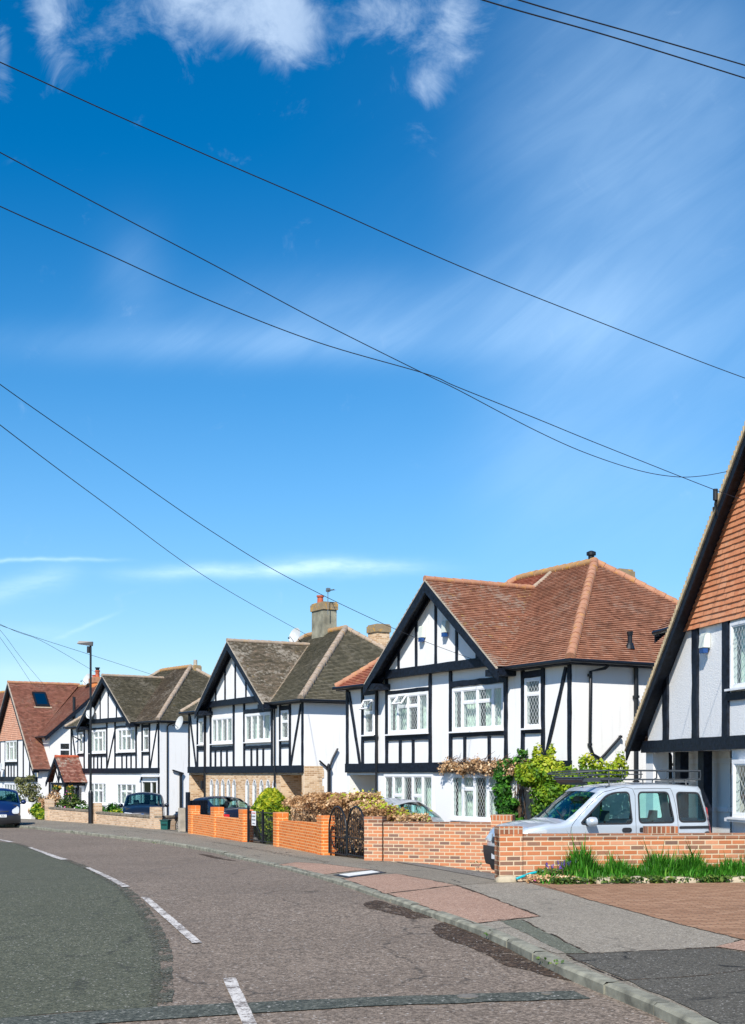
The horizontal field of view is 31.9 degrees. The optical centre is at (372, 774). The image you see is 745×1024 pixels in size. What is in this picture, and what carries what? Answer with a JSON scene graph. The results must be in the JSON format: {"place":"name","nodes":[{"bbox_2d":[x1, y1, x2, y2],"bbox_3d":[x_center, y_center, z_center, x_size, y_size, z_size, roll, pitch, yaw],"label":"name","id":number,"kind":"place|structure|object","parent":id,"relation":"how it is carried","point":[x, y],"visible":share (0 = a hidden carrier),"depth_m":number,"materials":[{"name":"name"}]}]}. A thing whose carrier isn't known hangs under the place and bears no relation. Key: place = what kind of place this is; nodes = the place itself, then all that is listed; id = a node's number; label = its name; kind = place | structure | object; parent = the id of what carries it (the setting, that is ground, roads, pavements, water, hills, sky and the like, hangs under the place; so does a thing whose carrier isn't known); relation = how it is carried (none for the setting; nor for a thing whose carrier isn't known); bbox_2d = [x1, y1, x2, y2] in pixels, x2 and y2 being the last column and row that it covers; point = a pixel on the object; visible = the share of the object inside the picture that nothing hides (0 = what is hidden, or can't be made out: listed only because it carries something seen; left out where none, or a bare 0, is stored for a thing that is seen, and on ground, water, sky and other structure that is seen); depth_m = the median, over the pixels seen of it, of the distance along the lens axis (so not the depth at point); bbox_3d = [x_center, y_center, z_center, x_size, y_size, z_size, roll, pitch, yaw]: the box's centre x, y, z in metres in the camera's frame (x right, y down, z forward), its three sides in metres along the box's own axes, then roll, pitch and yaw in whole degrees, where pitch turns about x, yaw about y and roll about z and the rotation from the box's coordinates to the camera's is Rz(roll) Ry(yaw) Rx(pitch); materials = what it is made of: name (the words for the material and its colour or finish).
{"place":"outdoors","nodes":[
{"label":"outdoors","id":0,"kind":"place"},
{"bbox_2d":[35,818,492,879],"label":"front garden ground","id":1,"kind":"structure","parent":0,"point":[349,856],"depth_m":31.87,"materials":[{"name":"grey concrete"}]},
{"bbox_2d":[20,802,34,818],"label":"garden wall","id":2,"kind":"structure","parent":1,"relation":"on","point":[24,814],"depth_m":63.62,"materials":[{"name":"white paint"}]},
{"bbox_2d":[14,774,43,801],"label":"tree","id":3,"kind":"object","parent":1,"relation":"on","point":[29,790],"visible":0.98,"depth_m":65.48,"materials":[{"name":"green plant"}]},
{"bbox_2d":[29,802,44,819],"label":"shrub","id":4,"kind":"object","parent":1,"relation":"on","point":[36,810],"visible":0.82,"depth_m":62.16,"materials":[{"name":"green plant"}]},
{"bbox_2d":[28,791,61,812],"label":"shrub","id":5,"kind":"object","parent":1,"relation":"on","point":[50,796],"visible":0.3,"depth_m":63.54,"materials":[{"name":"brown plant"}]},
{"bbox_2d":[0,667,100,802],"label":"tile hung house","id":6,"kind":"structure","parent":1,"relation":"on","point":[35,717],"depth_m":87.75,"materials":[{"name":"red tile"}]},
{"bbox_2d":[4,740,16,761],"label":"window","id":7,"kind":"structure","parent":6,"relation":"in","point":[12,746],"depth_m":89.71,"materials":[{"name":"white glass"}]},
{"bbox_2d":[59,743,69,754],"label":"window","id":8,"kind":"structure","parent":6,"relation":"in","point":[64,748],"depth_m":85.14,"materials":[{"name":"white plastic"}]},
{"bbox_2d":[45,799,87,822],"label":"garden wall","id":9,"kind":"structure","parent":1,"relation":"on","point":[52,813],"depth_m":59.38,"materials":[{"name":"beige brick"}]},
{"bbox_2d":[54,790,86,807],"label":"rose bush","id":10,"kind":"object","parent":1,"relation":"on","point":[64,803],"visible":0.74,"depth_m":61.52,"materials":[{"name":"green plant"}]},
{"bbox_2d":[103,803,119,811],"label":"shrub","id":11,"kind":"object","parent":1,"relation":"on","point":[111,806],"visible":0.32,"depth_m":57.98,"materials":[{"name":"green plant"}]},
{"bbox_2d":[93,803,161,828],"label":"garden wall","id":12,"kind":"structure","parent":1,"relation":"on","point":[150,821],"depth_m":52.22,"materials":[{"name":"beige brick"}]},
{"bbox_2d":[45,660,210,814],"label":"timber framed house","id":13,"kind":"structure","parent":1,"relation":"on","point":[139,742],"depth_m":73.65,"materials":[{"name":"white paint"}]},
{"bbox_2d":[77,732,93,753],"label":"window","id":14,"kind":"structure","parent":13,"relation":"in","point":[79,733],"depth_m":78.21,"materials":[{"name":"white glass"}]},
{"bbox_2d":[92,782,119,804],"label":"window","id":15,"kind":"structure","parent":13,"relation":"in","point":[96,785],"depth_m":75.82,"materials":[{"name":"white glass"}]},
{"bbox_2d":[92,729,120,753],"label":"window","id":16,"kind":"structure","parent":13,"relation":"in","point":[96,734],"depth_m":75.95,"materials":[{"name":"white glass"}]},
{"bbox_2d":[116,728,147,752],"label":"window","id":17,"kind":"structure","parent":13,"relation":"in","point":[124,735],"depth_m":72.98,"materials":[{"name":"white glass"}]},
{"bbox_2d":[117,782,150,805],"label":"window","id":18,"kind":"structure","parent":13,"relation":"in","point":[124,790],"depth_m":73.14,"materials":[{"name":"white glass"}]},
{"bbox_2d":[141,728,148,751],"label":"window","id":19,"kind":"structure","parent":13,"relation":"in","point":[144,729],"depth_m":71.17,"materials":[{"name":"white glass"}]},
{"bbox_2d":[141,780,157,792],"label":"porch doors","id":20,"kind":"structure","parent":13,"relation":"in","point":[142,781],"depth_m":70.39,"materials":[{"name":"glass"}]},
{"bbox_2d":[118,792,168,815],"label":"parked hatchback","id":21,"kind":"object","parent":1,"relation":"on","point":[139,803],"visible":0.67,"depth_m":57.63,"materials":[{"name":"blue paint"}]},
{"bbox_2d":[162,815,176,829],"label":"garden wall","id":22,"kind":"structure","parent":1,"relation":"on","point":[173,821],"depth_m":50.26,"materials":[{"name":"beige brick"}]},
{"bbox_2d":[178,808,185,831],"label":"gate post","id":23,"kind":"object","parent":1,"relation":"on","point":[181,819],"visible":0.74,"depth_m":47.07,"materials":[{"name":"concrete"}]},
{"bbox_2d":[186,792,207,832],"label":"wooden gate","id":24,"kind":"structure","parent":1,"relation":"on","point":[203,804],"depth_m":47.21,"materials":[{"name":"black wood"}]},
{"bbox_2d":[188,805,252,841],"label":"garden wall","id":25,"kind":"structure","parent":1,"relation":"on","point":[216,823],"depth_m":41.76,"materials":[{"name":"orange brick"}]},
{"bbox_2d":[251,787,291,843],"bbox_3d":[-3.097,1.281,39.589,1.337,1.818,1.400,0,0,0],"label":"conifer","id":26,"kind":"object","parent":1,"relation":"on","point":[270,799],"visible":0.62,"depth_m":39.22,"materials":[{"name":"green plant"}]},
{"bbox_2d":[172,588,390,821],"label":"timber framed house","id":27,"kind":"structure","parent":1,"relation":"on","point":[262,715],"depth_m":54.10,"materials":[{"name":"white paint"}]},
{"bbox_2d":[0,425,306,634],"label":"telephone wire","id":28,"kind":"object","parent":27,"relation":"attached to","point":[128,521],"visible":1,"depth_m":26.85,"materials":[{"name":"black"}]},
{"bbox_2d":[196,720,203,745],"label":"window","id":29,"kind":"structure","parent":27,"relation":"in","point":[200,743],"depth_m":59.08,"materials":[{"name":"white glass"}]},
{"bbox_2d":[209,716,250,744],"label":"window","id":30,"kind":"structure","parent":27,"relation":"in","point":[220,739],"depth_m":56.84,"materials":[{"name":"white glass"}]},
{"bbox_2d":[232,780,235,804],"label":"arched window","id":31,"kind":"structure","parent":27,"relation":"in","point":[234,783],"depth_m":55.88,"materials":[{"name":"white glass"}]},
{"bbox_2d":[245,779,248,807],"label":"arched window","id":32,"kind":"structure","parent":27,"relation":"in","point":[247,782],"depth_m":54.70,"materials":[{"name":"white glass"}]},
{"bbox_2d":[252,779,256,803],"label":"arched window","id":33,"kind":"structure","parent":27,"relation":"in","point":[254,781],"depth_m":54.08,"materials":[{"name":"white glass"}]},
{"bbox_2d":[242,712,286,742],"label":"window","id":34,"kind":"structure","parent":27,"relation":"in","point":[255,733],"depth_m":53.55,"materials":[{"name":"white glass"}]},
{"bbox_2d":[278,710,288,740],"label":"window","id":35,"kind":"structure","parent":27,"relation":"in","point":[283,738],"depth_m":51.39,"materials":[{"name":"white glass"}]},
{"bbox_2d":[273,812,334,855],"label":"garden wall","id":36,"kind":"structure","parent":1,"relation":"on","point":[311,837],"depth_m":32.95,"materials":[{"name":"orange brick"}]},
{"bbox_2d":[281,788,432,853],"bbox_3d":[-0.785,1.162,32.839,1.420,1.668,8.899,0,0,-21],"label":"hedge","id":37,"kind":"object","parent":1,"relation":"on","point":[309,806],"visible":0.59,"depth_m":31.09,"materials":[{"name":"brown plant"}]},
{"bbox_2d":[382,798,443,821],"bbox_3d":[0.092,1.439,35.920,3.978,1.601,2.161,0,0,35],"label":"parked hatchback","id":38,"kind":"object","parent":1,"relation":"on","point":[436,817],"visible":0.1,"depth_m":35.31,"materials":[{"name":"grey metal"}]},
{"bbox_2d":[364,814,514,872],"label":"garden wall","id":39,"kind":"structure","parent":1,"relation":"on","point":[455,844],"depth_m":27.74,"materials":[{"name":"orange brick"}]},
{"bbox_2d":[332,551,678,821],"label":"timber framed house","id":40,"kind":"structure","parent":1,"relation":"on","point":[564,656],"depth_m":36.72,"materials":[{"name":"white paint"}]},
{"bbox_2d":[0,384,473,659],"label":"telephone wire","id":41,"kind":"object","parent":40,"relation":"attached to","point":[201,524],"visible":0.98,"depth_m":21.62,"materials":[{"name":"black"}]},
{"bbox_2d":[361,698,394,735],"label":"window","id":42,"kind":"structure","parent":40,"relation":"in","point":[366,712],"depth_m":41.69,"materials":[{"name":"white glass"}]},
{"bbox_2d":[385,691,428,735],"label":"window","id":43,"kind":"structure","parent":40,"relation":"in","point":[419,705],"depth_m":39.59,"materials":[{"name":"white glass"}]},
{"bbox_2d":[384,774,457,816],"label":"window","id":44,"kind":"structure","parent":40,"relation":"in","point":[420,786],"depth_m":39.41,"materials":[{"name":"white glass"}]},
{"bbox_2d":[447,774,497,821],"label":"window","id":45,"kind":"structure","parent":40,"relation":"in","point":[475,799],"depth_m":36.90,"materials":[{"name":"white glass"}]},
{"bbox_2d":[437,747,530,820],"bbox_3d":[3.067,0.784,35.646,0.510,2.996,4.538,0,0,-30],"label":"creeper","id":46,"kind":"object","parent":40,"relation":"attached to","point":[503,769],"visible":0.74,"depth_m":34.89,"materials":[{"name":"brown plant"}]},
{"bbox_2d":[448,681,533,732],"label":"window","id":47,"kind":"structure","parent":40,"relation":"in","point":[482,707],"depth_m":36.32,"materials":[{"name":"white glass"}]},
{"bbox_2d":[520,677,540,729],"bbox_3d":[4.202,-1.842,34.073,0.426,1.355,0.815,0,0,-17],"label":"window","id":48,"kind":"structure","parent":40,"relation":"in","point":[527,726],"depth_m":34.18,"materials":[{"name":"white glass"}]},
{"bbox_2d":[514,742,628,819],"bbox_3d":[4.721,0.398,32.664,3.136,2.419,1.626,0,0,30],"label":"shrub","id":49,"kind":"object","parent":1,"relation":"on","point":[533,774],"visible":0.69,"depth_m":32.42,"materials":[{"name":"green plant"}]},
{"bbox_2d":[494,826,744,881],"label":"garden wall","id":50,"kind":"structure","parent":1,"relation":"on","point":[518,852],"depth_m":20.57,"materials":[{"name":"brick"}]},
{"bbox_2d":[624,422,744,832],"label":"tile hung house","id":51,"kind":"structure","parent":1,"relation":"on","point":[690,714],"depth_m":27.25,"materials":[{"name":"white paint"}]},
{"bbox_2d":[0,152,726,476],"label":"telephone wire","id":52,"kind":"object","parent":51,"relation":"attached to","point":[322,322],"visible":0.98,"depth_m":17.13,"materials":[{"name":"black"}]},
{"bbox_2d":[0,206,744,500],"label":"telephone wire","id":53,"kind":"object","parent":51,"relation":"attached to","point":[338,348],"visible":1,"depth_m":17.10,"materials":[{"name":"black"}]},
{"bbox_2d":[690,758,731,763],"bbox_3d":[7.469,1.030,28.551,0.200,2.740,1.900,0,0,-12],"label":"door","id":54,"kind":"structure","parent":51,"relation":"in","point":[720,760],"depth_m":28.06,"materials":[{"name":"glass"}]},
{"bbox_2d":[712,763,731,811],"bbox_3d":[7.561,0.280,28.008,0.240,1.040,0.720,0,0,-12],"label":"side window","id":55,"kind":"structure","parent":51,"relation":"in","point":[721,809],"depth_m":27.69,"materials":[{"name":"glass"}]},
{"bbox_2d":[724,619,744,691],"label":"window","id":56,"kind":"structure","parent":51,"relation":"in","point":[734,686],"depth_m":25.98,"materials":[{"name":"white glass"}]},
{"bbox_2d":[727,760,744,819],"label":"window","id":57,"kind":"structure","parent":51,"relation":"in","point":[736,814],"depth_m":25.64,"materials":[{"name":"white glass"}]},
{"bbox_2d":[0,826,669,1023],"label":"road","id":58,"kind":"structure","parent":0,"point":[262,933],"depth_m":12.73,"materials":[{"name":"grey asphalt"}]},
{"bbox_2d":[0,788,25,826],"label":"parked small car","id":59,"kind":"object","parent":58,"relation":"on","point":[10,808],"visible":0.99,"depth_m":53.57,"materials":[{"name":"blue paint"}]},
{"bbox_2d":[0,842,161,1017],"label":"road patch","id":60,"kind":"object","parent":58,"relation":"on","point":[73,937],"visible":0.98,"depth_m":13.36,"materials":[{"name":"grey asphalt"}]},
{"bbox_2d":[17,843,173,1006],"bbox_3d":[-5.780,1.895,24.752,1.065,0.394,31.335,0,0,-17],"label":"road patch","id":61,"kind":"object","parent":58,"relation":"on","point":[164,958],"visible":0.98,"depth_m":13.12,"materials":[{"name":"grey asphalt"}]},
{"bbox_2d":[85,867,127,886],"bbox_3d":[-4.672,1.771,22.735,0.130,0.131,6.260,0,0,-18],"label":"road marking","id":62,"kind":"object","parent":58,"relation":"on","point":[118,882],"visible":1,"depth_m":21.71,"materials":[{"name":"white paint"}]},
{"bbox_2d":[141,897,200,942],"bbox_3d":[-2.466,1.705,15.641,0.111,0.024,4.906,0,0,-16],"label":"road marking","id":63,"kind":"object","parent":58,"relation":"on","point":[184,931],"visible":1,"depth_m":15.12,"materials":[{"name":"white paint"}]},
{"bbox_2d":[223,978,256,1023],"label":"road marking","id":64,"kind":"object","parent":58,"relation":"on","point":[244,1011],"visible":1,"depth_m":9.88,"materials":[{"name":"white paint"}]},
{"bbox_2d":[0,991,588,1023],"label":"road patch","id":65,"kind":"object","parent":58,"relation":"on","point":[136,1014],"visible":1,"depth_m":9.69,"materials":[{"name":"grey asphalt"}]},
{"bbox_2d":[0,824,718,1023],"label":"kerb","id":66,"kind":"structure","parent":58,"relation":"on","point":[665,1010],"depth_m":12.39,"materials":[{"name":"concrete"}]},
{"bbox_2d":[364,900,430,918],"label":"road stains","id":67,"kind":"object","parent":58,"relation":"on","point":[408,914],"visible":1,"depth_m":16.45,"materials":[{"name":"black asphalt"}]},
{"bbox_2d":[457,994,478,998],"bbox_3d":[0.740,1.743,10.130,0.170,0.044,0.185,0,0,0],"label":"inspection cover","id":68,"kind":"object","parent":58,"relation":"on","point":[468,996],"visible":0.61,"depth_m":10.10,"materials":[{"name":"grey metal"}]},
{"bbox_2d":[432,922,569,979],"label":"road stains","id":69,"kind":"object","parent":58,"relation":"on","point":[471,939],"visible":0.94,"depth_m":12.97,"materials":[{"name":"dark damp stain"},{"name":"dirt"},{"name":"asphalt"}]},
{"bbox_2d":[0,62,744,377],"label":"telephone wire","id":70,"kind":"object","parent":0,"point":[341,213],"visible":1,"depth_m":15.46,"materials":[{"name":"black"}]},
{"bbox_2d":[0,0,744,776],"label":"sky","id":71,"kind":"structure","parent":0,"point":[601,178],"materials":[{"name":"blue"}]},
{"bbox_2d":[12,819,744,1023],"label":"pavement","id":72,"kind":"structure","parent":0,"point":[286,856],"depth_m":35.07,"materials":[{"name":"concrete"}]},
{"bbox_2d":[77,641,92,823],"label":"lamp post","id":73,"kind":"object","parent":72,"relation":"on","point":[90,792],"visible":0.94,"depth_m":56.15,"materials":[{"name":"grey metal"}]},
{"bbox_2d":[247,806,272,843],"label":"iron gate","id":74,"kind":"structure","parent":72,"relation":"on","point":[263,829],"depth_m":37.35,"materials":[{"name":"black metal"}]},
{"bbox_2d":[72,831,571,963],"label":"weeds","id":75,"kind":"object","parent":72,"relation":"on","point":[554,960],"visible":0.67,"depth_m":11.66,"materials":[{"name":"green plant"}]},
{"bbox_2d":[280,862,370,873],"bbox_3d":[-0.909,1.765,24.735,1.303,0.136,5.117,0,0,-14],"label":"pavement patch","id":76,"kind":"object","parent":72,"relation":"on","point":[322,868],"visible":1,"depth_m":24.64,"materials":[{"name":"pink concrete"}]},
{"bbox_2d":[328,806,346,855],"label":"iron gate","id":77,"kind":"structure","parent":72,"relation":"on","point":[344,829],"depth_m":30.38,"materials":[{"name":"black metal"}]},
{"bbox_2d":[346,806,363,857],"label":"iron gate","id":78,"kind":"structure","parent":72,"relation":"on","point":[350,828],"depth_m":29.49,"materials":[{"name":"black metal"}]},
{"bbox_2d":[343,874,451,892],"bbox_3d":[0.358,1.674,20.166,1.377,0.058,4.191,0,0,-13],"label":"pavement patch","id":79,"kind":"object","parent":72,"relation":"on","point":[387,883],"visible":0.99,"depth_m":19.99,"materials":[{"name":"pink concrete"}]},
{"bbox_2d":[316,858,494,884],"bbox_3d":[0.271,1.774,24.538,1.545,0.234,10.365,0,0,-12],"label":"pavement patch","id":80,"kind":"object","parent":72,"relation":"on","point":[415,871],"visible":1,"depth_m":23.48,"materials":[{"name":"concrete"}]},
{"bbox_2d":[334,870,385,877],"bbox_3d":[-0.172,1.722,22.370,0.552,0.096,2.432,0,0,22],"label":"inspection cover","id":81,"kind":"object","parent":80,"relation":"on","point":[358,874],"visible":0.78,"depth_m":22.18,"materials":[{"name":"white metal"}]},
{"bbox_2d":[389,886,537,922],"bbox_3d":[1.028,1.651,16.855,1.281,0.010,4.952,0,0,-9],"label":"pavement patch","id":82,"kind":"object","parent":72,"relation":"on","point":[466,904],"visible":1,"depth_m":16.47,"materials":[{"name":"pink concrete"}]},
{"bbox_2d":[387,885,539,922],"bbox_3d":[1.028,1.647,16.854,1.303,0.010,4.968,0,0,-9],"label":"pavement seam","id":83,"kind":"object","parent":82,"relation":"on","point":[473,891],"visible":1,"depth_m":16.18,"materials":[{"name":"grey asphalt"}]},
{"bbox_2d":[495,875,517,881],"bbox_3d":[2.075,1.652,20.217,0.352,0.182,0.240,0,0,0],"label":"edging stone","id":84,"kind":"object","parent":72,"relation":"on","point":[508,878],"visible":0.52,"depth_m":20.13,"materials":[{"name":"beige stone"}]},
{"bbox_2d":[480,921,563,952],"bbox_3d":[1.433,1.645,13.293,0.358,0.001,2.694,0,0,-7],"label":"pavement patch","id":85,"kind":"object","parent":72,"relation":"on","point":[504,928],"visible":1,"depth_m":13.38,"materials":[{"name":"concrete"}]},
{"bbox_2d":[502,920,585,952],"bbox_3d":[1.718,1.645,13.351,0.283,0.001,2.785,0,0,-7],"label":"pavement patch","id":86,"kind":"object","parent":72,"relation":"on","point":[542,936],"visible":1,"depth_m":13.21,"materials":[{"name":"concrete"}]},
{"bbox_2d":[457,882,741,952],"bbox_3d":[2.396,1.655,16.080,1.806,0.017,8.043,0,0,-7],"label":"pavement patch","id":87,"kind":"object","parent":72,"relation":"on","point":[589,926],"visible":1,"depth_m":14.28,"materials":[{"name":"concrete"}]},
{"bbox_2d":[458,882,740,952],"bbox_3d":[2.396,1.650,16.075,1.827,0.017,8.054,0,0,-7],"label":"pavement seam","id":88,"kind":"object","parent":87,"relation":"on","point":[606,904],"visible":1,"depth_m":14.01,"materials":[{"name":"grey asphalt"}]},
{"bbox_2d":[536,883,744,938],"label":"block paving","id":89,"kind":"structure","parent":72,"relation":"on","point":[717,907],"depth_m":16.95,"materials":[{"name":"brown brick"}]},
{"bbox_2d":[568,948,744,1023],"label":"pavement patch","id":90,"kind":"object","parent":72,"relation":"on","point":[717,996],"visible":1,"depth_m":10.70,"materials":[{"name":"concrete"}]},
{"bbox_2d":[566,948,744,979],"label":"pavement seam","id":91,"kind":"object","parent":90,"relation":"on","point":[644,978],"visible":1,"depth_m":10.90,"materials":[{"name":"grey asphalt"}]},
{"bbox_2d":[716,940,744,950],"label":"pavement patch","id":92,"kind":"object","parent":72,"relation":"on","point":[738,945],"visible":1,"depth_m":12.49,"materials":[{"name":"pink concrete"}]},
{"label":"flower bed","id":93,"kind":"structure","parent":72,"relation":"on","visible":0},
{"bbox_2d":[525,860,579,882],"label":"spring flowers","id":94,"kind":"object","parent":93,"relation":"on","point":[530,877],"visible":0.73,"depth_m":20.05,"materials":[{"name":"beige plant"}]},
{"bbox_2d":[593,877,615,883],"bbox_3d":[3.557,1.648,19.794,0.420,0.183,0.233,3,-1,-12],"label":"edging stone","id":95,"kind":"object","parent":93,"relation":"on","point":[597,881],"visible":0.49,"depth_m":19.69,"materials":[{"name":"beige stone"}]},
{"bbox_2d":[535,829,744,883],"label":"grass","id":96,"kind":"structure","parent":93,"relation":"on","point":[688,865],"depth_m":20.22,"materials":[{"name":"green plant"}]},
{"bbox_2d":[549,873,744,884],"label":"undergrowth","id":97,"kind":"object","parent":93,"relation":"on","point":[626,879],"visible":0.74,"depth_m":19.80,"materials":[{"name":"green plant"}]},
{"bbox_2d":[661,876,699,882],"bbox_3d":[4.713,1.648,19.959,0.685,0.169,0.244,1,0,-8],"label":"edging stone","id":98,"kind":"object","parent":93,"relation":"on","point":[684,881],"visible":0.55,"depth_m":19.86,"materials":[{"name":"beige stone"}]},
{"bbox_2d":[724,876,744,882],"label":"edging stone","id":99,"kind":"object","parent":93,"relation":"on","point":[735,880],"visible":0.52,"depth_m":19.96,"materials":[{"name":"beige stone"}]},
{"bbox_2d":[394,861,494,879],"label":"driveway","id":100,"kind":"structure","parent":0,"point":[479,874],"depth_m":24.07,"materials":[{"name":"concrete"}]},
{"bbox_2d":[483,769,710,869],"bbox_3d":[4.263,0.956,24.682,4.133,2.088,2.138,0,0,-17],"label":"parked van","id":101,"kind":"object","parent":100,"relation":"on","point":[587,817],"visible":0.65,"depth_m":24.25,"materials":[{"name":"silver metal"}]},
{"bbox_2d":[482,0,744,78],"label":"telephone wire","id":102,"kind":"object","parent":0,"point":[611,37],"visible":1,"depth_m":11.28,"materials":[{"name":"black"}]},
{"bbox_2d":[518,0,744,65],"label":"telephone wire","id":103,"kind":"object","parent":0,"point":[629,31],"visible":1,"depth_m":11.40,"materials":[{"name":"black"}]},
{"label":"driveway","id":104,"kind":"structure","parent":0,"visible":0},
{"bbox_2d":[159,819,171,829],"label":"recycling box","id":105,"kind":"object","parent":104,"relation":"on","point":[165,824],"visible":1,"depth_m":48.86,"materials":[{"name":"teal plastic"}]},
{"bbox_2d":[174,796,250,829],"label":"parked saloon","id":106,"kind":"object","parent":104,"relation":"on","point":[222,801],"visible":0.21,"depth_m":49.04,"materials":[{"name":"blue paint"}]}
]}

